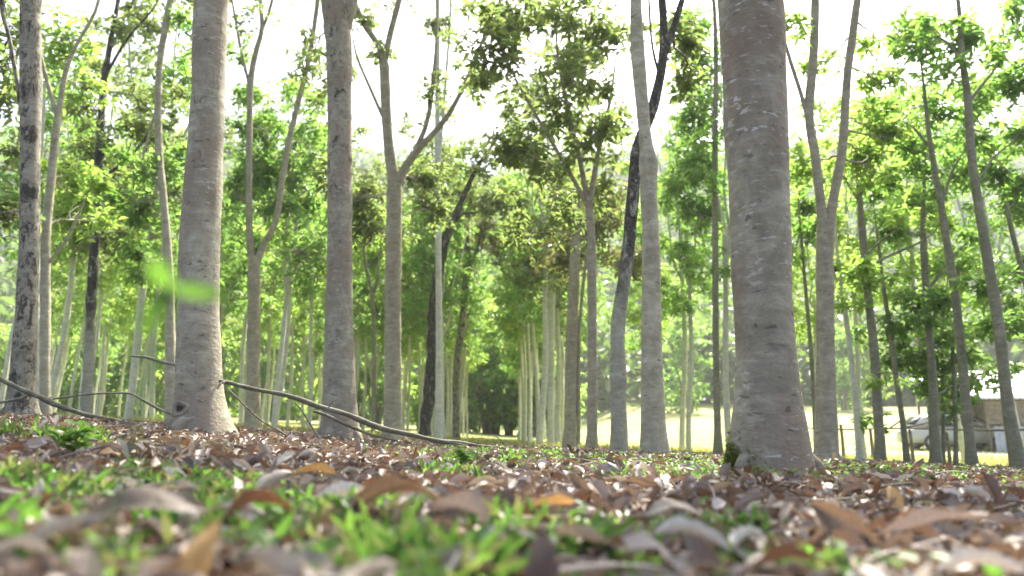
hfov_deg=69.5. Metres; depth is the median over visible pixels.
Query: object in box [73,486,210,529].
fallen leaf
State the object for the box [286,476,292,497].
fallen leaf
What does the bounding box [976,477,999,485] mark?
fallen leaf
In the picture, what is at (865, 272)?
plantation tree
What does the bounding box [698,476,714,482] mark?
fallen leaf
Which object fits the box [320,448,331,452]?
fallen leaf
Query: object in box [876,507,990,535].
fallen leaf
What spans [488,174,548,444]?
tree
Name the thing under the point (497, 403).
edge bush
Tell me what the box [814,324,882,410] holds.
edge bush
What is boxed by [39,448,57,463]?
fallen leaf
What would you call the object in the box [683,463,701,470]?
fallen leaf
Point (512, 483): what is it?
fallen leaf
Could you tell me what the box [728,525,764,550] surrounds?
fallen leaf
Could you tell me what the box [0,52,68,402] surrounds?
plantation tree
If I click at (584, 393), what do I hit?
edge bush
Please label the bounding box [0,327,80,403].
edge bush
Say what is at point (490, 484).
fallen leaf
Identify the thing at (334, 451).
fallen leaf
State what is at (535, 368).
tree
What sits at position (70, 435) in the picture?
weed plant
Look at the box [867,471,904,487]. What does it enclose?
fallen leaf
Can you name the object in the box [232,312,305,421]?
edge bush
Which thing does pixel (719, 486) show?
fallen leaf
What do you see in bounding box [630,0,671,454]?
plantation tree
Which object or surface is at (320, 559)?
fallen leaf
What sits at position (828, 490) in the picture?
fallen leaf
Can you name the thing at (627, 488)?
fallen leaf
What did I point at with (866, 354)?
edge bush
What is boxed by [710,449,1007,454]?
dirt track
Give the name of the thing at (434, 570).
weed plant
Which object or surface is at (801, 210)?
plantation tree
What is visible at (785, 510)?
fallen leaf
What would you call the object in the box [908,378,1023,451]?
farm shed
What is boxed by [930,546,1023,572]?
fallen leaf
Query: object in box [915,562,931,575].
fallen leaf
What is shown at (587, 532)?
fallen leaf
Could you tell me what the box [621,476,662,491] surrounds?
fallen leaf
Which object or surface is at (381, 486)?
fallen leaf
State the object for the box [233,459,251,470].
fallen leaf
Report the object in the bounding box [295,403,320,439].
fallen branch
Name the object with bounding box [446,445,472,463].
weed plant
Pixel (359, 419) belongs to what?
fallen branch
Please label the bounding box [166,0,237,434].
plantation tree
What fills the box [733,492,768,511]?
fallen leaf
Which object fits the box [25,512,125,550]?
fallen leaf
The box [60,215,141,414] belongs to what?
tree
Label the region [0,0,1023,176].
sky
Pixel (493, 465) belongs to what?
fallen leaf
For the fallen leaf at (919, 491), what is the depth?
1.87 m
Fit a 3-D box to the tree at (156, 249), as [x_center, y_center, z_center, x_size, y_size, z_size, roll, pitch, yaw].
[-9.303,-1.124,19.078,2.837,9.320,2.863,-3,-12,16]
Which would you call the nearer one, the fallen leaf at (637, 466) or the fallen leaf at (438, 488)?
the fallen leaf at (438, 488)
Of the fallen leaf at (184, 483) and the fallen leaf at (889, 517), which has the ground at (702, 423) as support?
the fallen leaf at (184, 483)
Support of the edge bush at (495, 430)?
on the ground at (702, 423)
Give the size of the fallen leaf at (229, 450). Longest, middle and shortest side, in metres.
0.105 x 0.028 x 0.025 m
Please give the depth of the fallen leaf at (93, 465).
1.89 m
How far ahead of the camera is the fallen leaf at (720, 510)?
1.48 m
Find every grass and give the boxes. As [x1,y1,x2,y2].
[0,413,1023,575]
[53,412,1008,465]
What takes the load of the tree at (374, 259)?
on the ground at (702, 423)
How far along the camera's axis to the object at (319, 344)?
32.99 m
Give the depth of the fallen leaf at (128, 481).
1.67 m
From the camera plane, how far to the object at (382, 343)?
34.71 m
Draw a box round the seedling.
[92,255,224,575]
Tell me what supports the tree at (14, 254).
on the ground at (702, 423)
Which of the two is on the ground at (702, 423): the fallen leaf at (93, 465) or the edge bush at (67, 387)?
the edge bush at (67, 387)
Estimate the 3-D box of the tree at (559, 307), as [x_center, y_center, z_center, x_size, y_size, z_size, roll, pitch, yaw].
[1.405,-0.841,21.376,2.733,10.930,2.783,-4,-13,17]
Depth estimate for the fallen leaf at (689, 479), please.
2.04 m
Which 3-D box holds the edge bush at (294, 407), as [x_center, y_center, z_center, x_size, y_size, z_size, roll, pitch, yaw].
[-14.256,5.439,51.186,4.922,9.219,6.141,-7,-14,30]
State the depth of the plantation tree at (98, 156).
14.27 m
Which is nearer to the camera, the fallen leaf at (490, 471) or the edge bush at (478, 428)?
the fallen leaf at (490, 471)
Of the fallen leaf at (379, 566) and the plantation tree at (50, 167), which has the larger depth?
the plantation tree at (50, 167)
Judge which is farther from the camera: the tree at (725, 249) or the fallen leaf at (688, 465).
the tree at (725, 249)
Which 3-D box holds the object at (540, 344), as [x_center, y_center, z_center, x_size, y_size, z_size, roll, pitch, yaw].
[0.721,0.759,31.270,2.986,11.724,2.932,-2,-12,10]
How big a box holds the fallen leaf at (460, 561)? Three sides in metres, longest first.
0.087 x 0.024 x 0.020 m
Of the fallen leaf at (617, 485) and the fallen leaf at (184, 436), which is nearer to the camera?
the fallen leaf at (617, 485)
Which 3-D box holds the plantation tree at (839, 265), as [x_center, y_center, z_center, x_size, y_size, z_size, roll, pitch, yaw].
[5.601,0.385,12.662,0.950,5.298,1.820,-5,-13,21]
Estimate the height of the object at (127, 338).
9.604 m
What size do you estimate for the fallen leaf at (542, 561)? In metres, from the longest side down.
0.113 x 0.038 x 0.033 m
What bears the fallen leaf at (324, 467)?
on the ground at (702, 423)
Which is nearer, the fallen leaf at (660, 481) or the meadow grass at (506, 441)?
the fallen leaf at (660, 481)
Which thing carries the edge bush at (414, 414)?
on the ground at (702, 423)
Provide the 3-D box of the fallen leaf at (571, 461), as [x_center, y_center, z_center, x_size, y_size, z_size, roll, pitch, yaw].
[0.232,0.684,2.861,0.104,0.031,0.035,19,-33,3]
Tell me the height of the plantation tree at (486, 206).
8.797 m
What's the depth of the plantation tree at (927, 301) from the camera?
12.39 m
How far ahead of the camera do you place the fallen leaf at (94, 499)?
1.20 m
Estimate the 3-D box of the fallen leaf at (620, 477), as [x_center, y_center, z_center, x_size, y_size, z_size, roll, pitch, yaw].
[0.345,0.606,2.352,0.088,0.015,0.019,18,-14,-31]
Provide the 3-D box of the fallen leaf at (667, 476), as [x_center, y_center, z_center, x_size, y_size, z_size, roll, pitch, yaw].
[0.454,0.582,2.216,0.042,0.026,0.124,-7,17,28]
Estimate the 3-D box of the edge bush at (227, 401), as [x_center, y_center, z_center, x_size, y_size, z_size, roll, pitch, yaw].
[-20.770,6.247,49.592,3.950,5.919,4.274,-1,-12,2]
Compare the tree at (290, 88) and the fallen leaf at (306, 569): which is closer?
the fallen leaf at (306, 569)
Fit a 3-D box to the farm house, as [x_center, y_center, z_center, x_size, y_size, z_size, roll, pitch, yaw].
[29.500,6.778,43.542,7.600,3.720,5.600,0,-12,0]
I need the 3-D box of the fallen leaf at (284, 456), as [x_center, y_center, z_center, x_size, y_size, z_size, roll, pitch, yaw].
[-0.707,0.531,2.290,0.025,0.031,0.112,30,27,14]
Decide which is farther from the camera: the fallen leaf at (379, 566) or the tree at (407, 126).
the tree at (407, 126)
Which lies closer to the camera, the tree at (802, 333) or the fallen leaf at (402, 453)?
the fallen leaf at (402, 453)
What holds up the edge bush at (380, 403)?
on the ground at (702, 423)
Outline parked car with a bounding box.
[896,414,995,448]
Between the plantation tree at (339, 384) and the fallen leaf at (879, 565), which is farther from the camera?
the plantation tree at (339, 384)
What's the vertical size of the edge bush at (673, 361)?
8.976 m
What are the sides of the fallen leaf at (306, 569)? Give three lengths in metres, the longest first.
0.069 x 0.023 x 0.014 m
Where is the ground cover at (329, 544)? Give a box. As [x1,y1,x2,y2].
[0,420,1023,575]
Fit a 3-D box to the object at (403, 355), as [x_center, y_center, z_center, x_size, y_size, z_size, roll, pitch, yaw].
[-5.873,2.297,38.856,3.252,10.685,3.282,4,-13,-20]
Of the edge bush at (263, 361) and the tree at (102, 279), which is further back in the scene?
the edge bush at (263, 361)
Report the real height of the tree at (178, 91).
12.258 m
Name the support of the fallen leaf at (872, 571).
on the leaf litter
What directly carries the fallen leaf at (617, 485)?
on the ground at (702, 423)
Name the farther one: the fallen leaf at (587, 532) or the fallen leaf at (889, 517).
the fallen leaf at (889, 517)
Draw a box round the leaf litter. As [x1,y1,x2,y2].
[0,412,1023,575]
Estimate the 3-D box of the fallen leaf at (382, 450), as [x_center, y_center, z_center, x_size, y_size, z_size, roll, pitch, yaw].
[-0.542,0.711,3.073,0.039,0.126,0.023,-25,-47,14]
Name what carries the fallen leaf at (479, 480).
on the ground at (702, 423)
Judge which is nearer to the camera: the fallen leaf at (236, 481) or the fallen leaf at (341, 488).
the fallen leaf at (341, 488)
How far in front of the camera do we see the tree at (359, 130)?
19.97 m
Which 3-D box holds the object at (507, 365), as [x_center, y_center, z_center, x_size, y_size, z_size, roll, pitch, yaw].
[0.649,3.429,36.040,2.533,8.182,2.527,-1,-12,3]
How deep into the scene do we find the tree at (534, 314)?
21.63 m
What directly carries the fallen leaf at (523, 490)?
on the leaf litter
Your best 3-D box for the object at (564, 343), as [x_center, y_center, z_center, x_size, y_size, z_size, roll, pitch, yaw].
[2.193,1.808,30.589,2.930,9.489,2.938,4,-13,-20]
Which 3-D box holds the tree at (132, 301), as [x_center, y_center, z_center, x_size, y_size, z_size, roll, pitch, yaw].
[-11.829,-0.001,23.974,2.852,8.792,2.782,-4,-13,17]
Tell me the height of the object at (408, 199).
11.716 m
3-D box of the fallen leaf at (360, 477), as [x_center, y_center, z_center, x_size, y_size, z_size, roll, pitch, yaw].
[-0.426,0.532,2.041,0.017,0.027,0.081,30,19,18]
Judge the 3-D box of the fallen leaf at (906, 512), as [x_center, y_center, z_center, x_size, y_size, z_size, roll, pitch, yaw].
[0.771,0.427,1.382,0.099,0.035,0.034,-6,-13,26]
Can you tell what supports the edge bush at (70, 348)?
on the ground at (702, 423)
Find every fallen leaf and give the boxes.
[0,433,3,444]
[0,475,14,479]
[0,487,44,496]
[0,534,50,553]
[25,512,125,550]
[29,479,44,490]
[39,417,54,427]
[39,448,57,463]
[48,415,58,426]
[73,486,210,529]
[74,460,92,474]
[87,484,100,505]
[89,475,137,487]
[90,442,123,450]
[90,456,99,472]
[98,447,120,455]
[160,480,195,488]
[174,519,219,575]
[177,434,189,447]
[187,511,201,520]
[208,500,267,516]
[220,488,294,526]
[227,448,237,454]
[227,470,242,491]
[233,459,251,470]
[238,547,311,575]
[253,470,291,489]
[259,461,276,476]
[276,451,295,465]
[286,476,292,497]
[289,463,336,474]
[290,551,336,571]
[293,451,309,460]
[298,448,317,459]
[298,563,319,575]
[311,481,363,498]
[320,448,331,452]
[327,473,351,482]
[332,447,341,456]
[342,466,358,473]
[342,558,399,575]
[347,457,358,466]
[348,475,440,512]
[354,474,367,482]
[355,478,375,494]
[380,445,385,453]
[389,455,406,464]
[394,451,408,457]
[397,492,421,502]
[411,448,416,458]
[412,455,429,462]
[422,490,493,541]
[432,483,448,494]
[433,470,440,478]
[443,551,476,570]
[464,475,501,486]
[474,482,499,489]
[476,493,490,502]
[478,525,535,541]
[487,466,498,474]
[490,461,499,468]
[494,460,510,471]
[508,477,517,487]
[516,485,536,497]
[521,470,537,475]
[526,529,559,575]
[532,493,574,505]
[537,524,625,551]
[539,477,557,481]
[558,459,579,465]
[596,462,622,472]
[610,475,626,479]
[614,480,621,488]
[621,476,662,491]
[623,460,649,471]
[623,573,664,575]
[625,484,633,494]
[632,461,640,473]
[637,499,700,518]
[645,515,728,549]
[647,462,655,471]
[654,474,664,489]
[655,476,667,495]
[661,472,669,481]
[681,470,697,486]
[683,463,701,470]
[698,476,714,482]
[708,481,738,491]
[712,507,722,513]
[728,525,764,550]
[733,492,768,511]
[738,541,817,575]
[764,501,803,519]
[779,502,794,521]
[809,501,884,559]
[822,484,832,494]
[823,497,839,505]
[840,482,872,497]
[846,472,852,482]
[849,559,893,575]
[859,562,884,575]
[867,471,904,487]
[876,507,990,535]
[879,513,897,522]
[886,484,903,509]
[895,508,955,525]
[897,505,913,515]
[908,487,925,498]
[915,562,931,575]
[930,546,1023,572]
[962,484,989,498]
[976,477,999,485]
[981,471,1002,512]
[990,512,1022,525]
[1002,486,1011,498]
[1003,531,1023,543]
[1010,542,1023,548]
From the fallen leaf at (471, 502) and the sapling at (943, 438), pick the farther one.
the sapling at (943, 438)
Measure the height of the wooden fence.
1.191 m
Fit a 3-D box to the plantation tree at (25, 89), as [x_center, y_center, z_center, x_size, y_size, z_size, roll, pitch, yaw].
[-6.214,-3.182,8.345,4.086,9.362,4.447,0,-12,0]
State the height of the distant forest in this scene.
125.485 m
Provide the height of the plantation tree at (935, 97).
6.894 m
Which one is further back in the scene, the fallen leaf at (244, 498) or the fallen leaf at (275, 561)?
the fallen leaf at (244, 498)
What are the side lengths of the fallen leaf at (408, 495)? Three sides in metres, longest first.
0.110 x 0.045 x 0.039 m
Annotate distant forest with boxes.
[0,115,1023,420]
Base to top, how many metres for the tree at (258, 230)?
9.276 m
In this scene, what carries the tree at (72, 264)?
on the ground at (702, 423)
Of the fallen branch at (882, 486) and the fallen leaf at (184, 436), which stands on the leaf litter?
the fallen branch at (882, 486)
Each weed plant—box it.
[56,419,100,458]
[253,503,295,517]
[401,544,457,575]
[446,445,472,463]
[493,519,532,549]
[710,509,742,528]
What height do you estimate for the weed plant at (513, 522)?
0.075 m
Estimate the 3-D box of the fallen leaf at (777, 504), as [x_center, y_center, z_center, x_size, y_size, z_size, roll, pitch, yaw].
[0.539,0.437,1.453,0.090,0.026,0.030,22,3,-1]
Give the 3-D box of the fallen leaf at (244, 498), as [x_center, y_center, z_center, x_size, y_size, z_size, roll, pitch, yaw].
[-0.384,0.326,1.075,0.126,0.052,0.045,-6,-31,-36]
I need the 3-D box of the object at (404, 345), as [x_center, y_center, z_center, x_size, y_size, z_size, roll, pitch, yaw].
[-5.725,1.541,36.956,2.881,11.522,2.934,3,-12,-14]
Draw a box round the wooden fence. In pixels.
[808,417,1023,466]
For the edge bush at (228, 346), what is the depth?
50.70 m
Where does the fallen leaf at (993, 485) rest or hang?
on the ground at (702, 423)
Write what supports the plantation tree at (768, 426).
on the ground at (702, 423)
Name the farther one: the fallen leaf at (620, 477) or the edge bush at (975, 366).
the edge bush at (975, 366)
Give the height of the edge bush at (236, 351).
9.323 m
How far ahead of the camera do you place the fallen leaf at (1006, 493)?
2.17 m
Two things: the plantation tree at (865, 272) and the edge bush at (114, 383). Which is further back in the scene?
the edge bush at (114, 383)
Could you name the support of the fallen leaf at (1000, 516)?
on the ground at (702, 423)
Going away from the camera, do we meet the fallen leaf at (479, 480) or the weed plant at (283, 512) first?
the weed plant at (283, 512)
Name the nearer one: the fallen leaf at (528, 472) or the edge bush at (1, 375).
the fallen leaf at (528, 472)
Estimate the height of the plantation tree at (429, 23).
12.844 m
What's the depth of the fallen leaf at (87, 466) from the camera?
1.74 m
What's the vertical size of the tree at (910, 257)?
7.456 m
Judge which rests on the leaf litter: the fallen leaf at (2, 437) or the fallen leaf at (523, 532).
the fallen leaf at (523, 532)
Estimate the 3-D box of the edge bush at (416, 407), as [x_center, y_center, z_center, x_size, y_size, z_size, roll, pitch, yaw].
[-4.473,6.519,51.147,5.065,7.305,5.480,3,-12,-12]
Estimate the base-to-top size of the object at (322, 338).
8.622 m
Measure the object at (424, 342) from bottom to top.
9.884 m
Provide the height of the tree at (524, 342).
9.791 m
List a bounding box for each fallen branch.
[0,376,121,421]
[52,390,170,414]
[131,355,174,365]
[217,379,512,448]
[227,388,287,436]
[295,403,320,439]
[781,482,913,491]
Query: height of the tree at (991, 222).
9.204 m
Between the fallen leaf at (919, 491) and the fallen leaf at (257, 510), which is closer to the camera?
the fallen leaf at (257, 510)
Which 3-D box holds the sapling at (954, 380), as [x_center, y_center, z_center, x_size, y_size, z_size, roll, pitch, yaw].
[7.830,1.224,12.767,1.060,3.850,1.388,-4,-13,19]
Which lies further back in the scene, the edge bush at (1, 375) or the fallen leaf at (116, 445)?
the edge bush at (1, 375)
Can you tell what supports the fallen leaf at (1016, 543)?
on the ground at (702, 423)
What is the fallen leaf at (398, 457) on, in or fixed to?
on the ground at (702, 423)
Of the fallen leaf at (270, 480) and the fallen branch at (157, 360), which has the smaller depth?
the fallen leaf at (270, 480)
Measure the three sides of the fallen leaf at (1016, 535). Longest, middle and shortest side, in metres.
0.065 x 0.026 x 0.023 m
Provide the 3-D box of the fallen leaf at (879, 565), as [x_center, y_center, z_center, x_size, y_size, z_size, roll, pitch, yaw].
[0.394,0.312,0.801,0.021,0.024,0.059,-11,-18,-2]
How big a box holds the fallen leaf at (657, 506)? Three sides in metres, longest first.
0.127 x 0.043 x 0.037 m
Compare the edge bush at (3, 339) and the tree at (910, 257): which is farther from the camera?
the edge bush at (3, 339)
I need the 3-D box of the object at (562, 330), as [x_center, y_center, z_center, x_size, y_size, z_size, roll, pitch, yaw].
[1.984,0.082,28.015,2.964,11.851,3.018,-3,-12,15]
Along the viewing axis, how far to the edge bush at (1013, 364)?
66.81 m
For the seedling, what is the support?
on the ground at (702, 423)
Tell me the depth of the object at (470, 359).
36.90 m
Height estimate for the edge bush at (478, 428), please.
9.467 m
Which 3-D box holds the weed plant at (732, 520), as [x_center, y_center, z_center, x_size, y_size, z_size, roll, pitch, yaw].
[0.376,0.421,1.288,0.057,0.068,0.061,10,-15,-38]
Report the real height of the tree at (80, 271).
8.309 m
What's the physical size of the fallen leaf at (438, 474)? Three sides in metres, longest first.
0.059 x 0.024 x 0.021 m
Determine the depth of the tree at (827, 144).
16.39 m
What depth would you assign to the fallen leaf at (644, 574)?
0.66 m
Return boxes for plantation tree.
[0,0,49,414]
[0,0,127,414]
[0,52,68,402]
[56,0,281,416]
[96,0,192,421]
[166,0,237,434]
[222,0,326,428]
[290,0,362,440]
[352,0,499,440]
[419,104,527,436]
[420,0,506,438]
[437,0,654,449]
[448,184,526,439]
[500,158,585,444]
[526,131,641,447]
[609,0,713,451]
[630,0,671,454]
[657,0,728,453]
[717,0,825,474]
[785,0,918,459]
[790,167,816,447]
[803,157,862,459]
[821,125,960,460]
[848,184,961,461]
[850,18,997,465]
[869,132,1023,463]
[875,0,1023,467]
[951,95,1023,343]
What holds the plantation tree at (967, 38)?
on the ground at (702, 423)
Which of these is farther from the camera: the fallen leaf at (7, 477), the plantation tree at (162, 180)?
the plantation tree at (162, 180)
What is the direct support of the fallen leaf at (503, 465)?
on the ground at (702, 423)
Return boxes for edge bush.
[0,323,11,373]
[0,326,53,405]
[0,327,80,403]
[6,327,80,411]
[51,311,142,414]
[66,286,144,416]
[97,325,164,419]
[105,314,175,418]
[163,337,230,405]
[221,317,245,417]
[224,298,323,417]
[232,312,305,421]
[264,310,324,423]
[300,361,369,418]
[312,296,383,426]
[355,313,418,426]
[401,338,445,428]
[411,359,478,425]
[424,290,517,433]
[424,332,501,432]
[465,334,517,433]
[468,344,491,431]
[471,321,535,435]
[486,304,576,436]
[513,328,585,430]
[527,369,598,436]
[576,358,586,423]
[662,313,720,412]
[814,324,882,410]
[842,333,903,410]
[950,345,984,370]
[971,349,997,370]
[994,361,1023,370]
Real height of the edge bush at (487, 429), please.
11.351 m
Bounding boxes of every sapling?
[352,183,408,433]
[910,245,976,461]
[933,243,989,463]
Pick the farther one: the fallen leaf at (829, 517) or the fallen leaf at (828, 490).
the fallen leaf at (828, 490)
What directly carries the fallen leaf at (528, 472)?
on the ground at (702, 423)
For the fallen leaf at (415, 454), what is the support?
on the ground at (702, 423)
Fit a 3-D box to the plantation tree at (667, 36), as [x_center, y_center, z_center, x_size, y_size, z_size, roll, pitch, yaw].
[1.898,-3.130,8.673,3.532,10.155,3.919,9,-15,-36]
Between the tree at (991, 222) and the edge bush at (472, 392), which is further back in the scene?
the edge bush at (472, 392)
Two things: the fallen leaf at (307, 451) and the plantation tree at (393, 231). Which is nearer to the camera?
the fallen leaf at (307, 451)
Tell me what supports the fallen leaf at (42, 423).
on the ground at (702, 423)
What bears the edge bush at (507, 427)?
on the ground at (702, 423)
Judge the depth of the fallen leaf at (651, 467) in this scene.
2.71 m
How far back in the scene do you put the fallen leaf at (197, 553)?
0.76 m
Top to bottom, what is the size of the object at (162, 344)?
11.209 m
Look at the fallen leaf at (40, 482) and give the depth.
1.43 m
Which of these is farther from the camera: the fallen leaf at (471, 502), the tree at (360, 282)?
the tree at (360, 282)
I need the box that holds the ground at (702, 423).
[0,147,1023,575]
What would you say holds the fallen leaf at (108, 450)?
on the leaf litter
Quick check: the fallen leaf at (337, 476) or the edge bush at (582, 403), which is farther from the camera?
the edge bush at (582, 403)
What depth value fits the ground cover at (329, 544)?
1.08 m
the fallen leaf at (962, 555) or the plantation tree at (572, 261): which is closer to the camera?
the fallen leaf at (962, 555)
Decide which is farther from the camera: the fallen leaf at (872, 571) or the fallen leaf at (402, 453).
the fallen leaf at (402, 453)
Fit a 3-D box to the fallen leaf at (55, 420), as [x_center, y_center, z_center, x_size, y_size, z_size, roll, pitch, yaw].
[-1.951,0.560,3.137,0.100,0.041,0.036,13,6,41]
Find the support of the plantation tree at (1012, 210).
on the ground at (702, 423)
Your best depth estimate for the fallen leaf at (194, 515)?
1.14 m
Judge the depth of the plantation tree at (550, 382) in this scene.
20.23 m
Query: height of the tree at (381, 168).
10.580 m
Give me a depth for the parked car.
30.00 m
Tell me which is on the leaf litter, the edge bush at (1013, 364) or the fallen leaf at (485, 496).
the fallen leaf at (485, 496)
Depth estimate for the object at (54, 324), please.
34.40 m
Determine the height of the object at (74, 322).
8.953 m
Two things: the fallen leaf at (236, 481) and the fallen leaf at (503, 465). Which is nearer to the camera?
the fallen leaf at (236, 481)
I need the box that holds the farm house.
[924,371,1023,397]
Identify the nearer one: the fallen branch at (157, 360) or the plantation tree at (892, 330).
the fallen branch at (157, 360)
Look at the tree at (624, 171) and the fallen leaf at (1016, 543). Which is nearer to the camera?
the fallen leaf at (1016, 543)
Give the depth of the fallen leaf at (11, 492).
1.36 m
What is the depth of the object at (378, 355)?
32.30 m
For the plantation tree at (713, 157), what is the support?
on the ground at (702, 423)
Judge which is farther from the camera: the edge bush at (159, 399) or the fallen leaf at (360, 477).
the edge bush at (159, 399)
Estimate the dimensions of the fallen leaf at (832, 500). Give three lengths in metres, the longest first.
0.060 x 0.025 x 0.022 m
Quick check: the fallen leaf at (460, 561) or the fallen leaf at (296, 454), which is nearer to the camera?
the fallen leaf at (460, 561)
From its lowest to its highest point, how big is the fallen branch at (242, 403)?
0.393 m
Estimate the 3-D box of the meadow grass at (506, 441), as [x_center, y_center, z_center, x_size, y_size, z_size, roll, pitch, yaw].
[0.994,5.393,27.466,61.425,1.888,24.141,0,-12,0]

